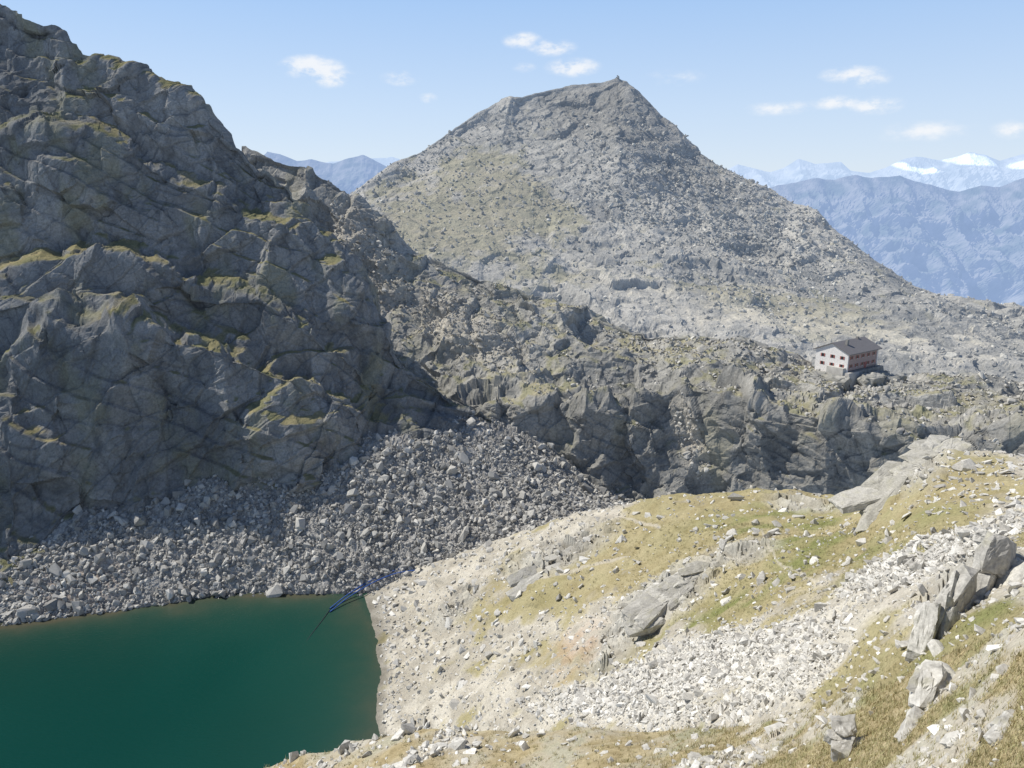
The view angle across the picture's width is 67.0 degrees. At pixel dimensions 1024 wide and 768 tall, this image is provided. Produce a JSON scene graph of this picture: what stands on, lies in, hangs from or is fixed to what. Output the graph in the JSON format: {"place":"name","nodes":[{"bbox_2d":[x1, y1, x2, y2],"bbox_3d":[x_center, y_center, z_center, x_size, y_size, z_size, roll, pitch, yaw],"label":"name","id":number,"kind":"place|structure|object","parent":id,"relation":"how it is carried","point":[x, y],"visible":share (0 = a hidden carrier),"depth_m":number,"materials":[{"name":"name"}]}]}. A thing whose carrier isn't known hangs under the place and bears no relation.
{"place":"outdoors","nodes":[
{"label":"outdoors","id":0,"kind":"place"},
{"bbox_2d":[0,592,380,767],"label":"lake water","id":1,"kind":"structure","parent":0,"point":[257,680],"depth_m":162.76,"materials":[{"name":"teal liquid"}]},
{"bbox_2d":[307,569,414,639],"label":"water intake hose","id":2,"kind":"object","parent":1,"relation":"in","point":[356,592],"visible":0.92,"depth_m":198.12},
{"bbox_2d":[0,4,495,593],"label":"cliff","id":3,"kind":"structure","parent":0,"point":[188,290],"depth_m":235.39,"materials":[{"name":"grey stone"}]},
{"bbox_2d":[0,415,630,623],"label":"talus slope","id":4,"kind":"structure","parent":0,"point":[83,517],"depth_m":212.37,"materials":[{"name":"grey stone"}]},
{"bbox_2d":[134,513,146,525],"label":"boulder","id":5,"kind":"object","parent":4,"relation":"on","point":[139,519],"visible":1,"depth_m":208.56,"materials":[{"name":"grey stone"}]},
{"bbox_2d":[0,410,633,625],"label":"talus boulders","id":6,"kind":"object","parent":4,"relation":"on","point":[22,611],"visible":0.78,"depth_m":210.62,"materials":[{"name":"grey stone"}]},
{"bbox_2d":[0,0,1023,172],"label":"sky","id":7,"kind":"structure","parent":0,"point":[867,86],"materials":[{"name":"blue"}]},
{"bbox_2d":[242,146,1023,500],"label":"rocky ridge","id":8,"kind":"structure","parent":0,"point":[836,444],"depth_m":257.10,"materials":[{"name":"grey stone"}]},
{"bbox_2d":[314,180,1023,490],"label":"ridge boulders","id":9,"kind":"object","parent":8,"relation":"on","point":[889,386],"visible":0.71,"depth_m":276.79,"materials":[{"name":"grey stone"}]},
{"bbox_2d":[807,371,851,391],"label":"rock outcrop","id":10,"kind":"object","parent":8,"relation":"on","point":[845,381],"visible":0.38,"depth_m":257.51,"materials":[{"name":"grey stone"}]},
{"bbox_2d":[813,336,883,388],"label":"mountain hut","id":11,"kind":"object","parent":8,"relation":"on","point":[852,359],"visible":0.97,"depth_m":263.21,"materials":[{"name":"concrete"}]},
{"bbox_2d":[821,352,874,367],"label":"windows","id":12,"kind":"structure","parent":11,"relation":"in","point":[832,356],"depth_m":263.21,"materials":[{"name":"black glass"}]},
{"bbox_2d":[856,370,906,386],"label":"rock outcrop","id":13,"kind":"object","parent":8,"relation":"on","point":[873,378],"visible":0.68,"depth_m":257.60,"materials":[{"name":"grey stone"}]},
{"bbox_2d":[265,152,1023,305],"bbox_3d":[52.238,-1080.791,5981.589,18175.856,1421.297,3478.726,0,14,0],"label":"blue mountain range","id":14,"kind":"structure","parent":0,"point":[943,241],"depth_m":5831.24,"materials":[{"name":"blue stone"}]},
{"bbox_2d":[325,152,1023,191],"bbox_3d":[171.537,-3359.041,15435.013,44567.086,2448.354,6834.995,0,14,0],"label":"snowy mountain range","id":15,"kind":"structure","parent":0,"point":[966,171],"depth_m":15019.88,"materials":[{"name":"white snow"}]},
{"bbox_2d":[349,78,1023,381],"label":"mountain peak","id":16,"kind":"structure","parent":0,"point":[613,94],"depth_m":464.82,"materials":[{"name":"grey stone"}]},
{"bbox_2d":[348,97,1023,379],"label":"peak boulders","id":17,"kind":"object","parent":16,"relation":"on","point":[955,354],"visible":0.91,"depth_m":483.88,"materials":[{"name":"grey stone"}]},
{"bbox_2d":[364,448,1023,737],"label":"grassy hillside","id":18,"kind":"structure","parent":0,"point":[733,551],"depth_m":124.93,"materials":[{"name":"green plant"}]},
{"bbox_2d":[505,546,572,600],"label":"rock outcrop","id":19,"kind":"object","parent":18,"relation":"on","point":[521,579],"visible":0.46,"depth_m":161.82,"materials":[{"name":"grey stone"}]},
{"bbox_2d":[264,622,1023,767],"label":"foreground meadow","id":20,"kind":"structure","parent":18,"relation":"on","point":[393,751],"depth_m":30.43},
{"bbox_2d":[276,617,1023,767],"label":"meadow stones","id":21,"kind":"object","parent":20,"relation":"on","point":[457,743],"visible":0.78,"depth_m":29.93,"materials":[{"name":"grey stone"}]},
{"bbox_2d":[823,714,864,761],"bbox_3d":[7.827,8.289,18.109,1.080,1.062,1.115,0,14,0],"label":"boulder","id":22,"kind":"object","parent":20,"relation":"on","point":[840,738],"visible":0.85,"depth_m":17.88,"materials":[{"name":"grey stone"}]},
{"bbox_2d":[894,659,955,743],"bbox_3d":[8.544,6.634,16.031,0.822,1.102,2.570,12,18,42],"label":"boulder","id":23,"kind":"object","parent":20,"relation":"on","point":[928,679],"visible":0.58,"depth_m":16.23,"materials":[{"name":"grey stone"}]},
{"bbox_2d":[983,709,1013,746],"bbox_3d":[7.083,4.906,11.062,0.945,0.305,0.394,-11,18,-39],"label":"boulder","id":24,"kind":"object","parent":20,"relation":"on","point":[994,731],"visible":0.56,"depth_m":10.96,"materials":[{"name":"grey stone"}]},
{"bbox_2d":[620,573,697,637],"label":"rock outcrop","id":25,"kind":"object","parent":18,"relation":"on","point":[644,611],"visible":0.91,"depth_m":113.04,"materials":[{"name":"grey stone"}]},
{"bbox_2d":[369,449,1023,734],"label":"scree stones","id":26,"kind":"object","parent":18,"relation":"on","point":[887,565],"visible":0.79,"depth_m":83.52,"materials":[{"name":"grey stone"}]},
{"bbox_2d":[374,453,1023,729],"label":"hillside boulders","id":27,"kind":"object","parent":18,"relation":"on","point":[966,464],"visible":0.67,"depth_m":91.27,"materials":[{"name":"grey stone"}]},
{"bbox_2d":[678,554,722,578],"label":"rock outcrop","id":28,"kind":"object","parent":18,"relation":"on","point":[694,569],"visible":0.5,"depth_m":118.17,"materials":[{"name":"grey stone"}]},
{"bbox_2d":[827,434,972,531],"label":"rock outcrop","id":29,"kind":"object","parent":18,"relation":"on","point":[874,492],"visible":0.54,"depth_m":101.08,"materials":[{"name":"grey stone"}]},
{"bbox_2d":[905,594,962,661],"bbox_3d":[22.162,13.426,40.458,2.206,4.496,3.962,10,17,36],"label":"boulder","id":30,"kind":"object","parent":18,"relation":"on","point":[939,616],"visible":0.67,"depth_m":39.88,"materials":[{"name":"grey stone"}]},
{"bbox_2d":[935,565,996,612],"bbox_3d":[24.692,12.291,42.504,5.447,4.811,2.037,-13,19,-43],"label":"boulder","id":31,"kind":"object","parent":18,"relation":"on","point":[965,587],"visible":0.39,"depth_m":41.78,"materials":[{"name":"grey stone"}]},
{"bbox_2d":[971,528,987,547],"bbox_3d":[36.972,12.374,59.384,4.304,3.269,2.303,-8,16,-30],"label":"boulder","id":32,"kind":"object","parent":18,"relation":"on","point":[978,536],"visible":0.13,"depth_m":58.37,"materials":[{"name":"grey stone"}]},
{"bbox_2d":[972,531,1023,586],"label":"boulder","id":33,"kind":"object","parent":18,"relation":"on","point":[1001,557],"visible":0.76,"depth_m":42.70,"materials":[{"name":"grey stone"}]}
]}

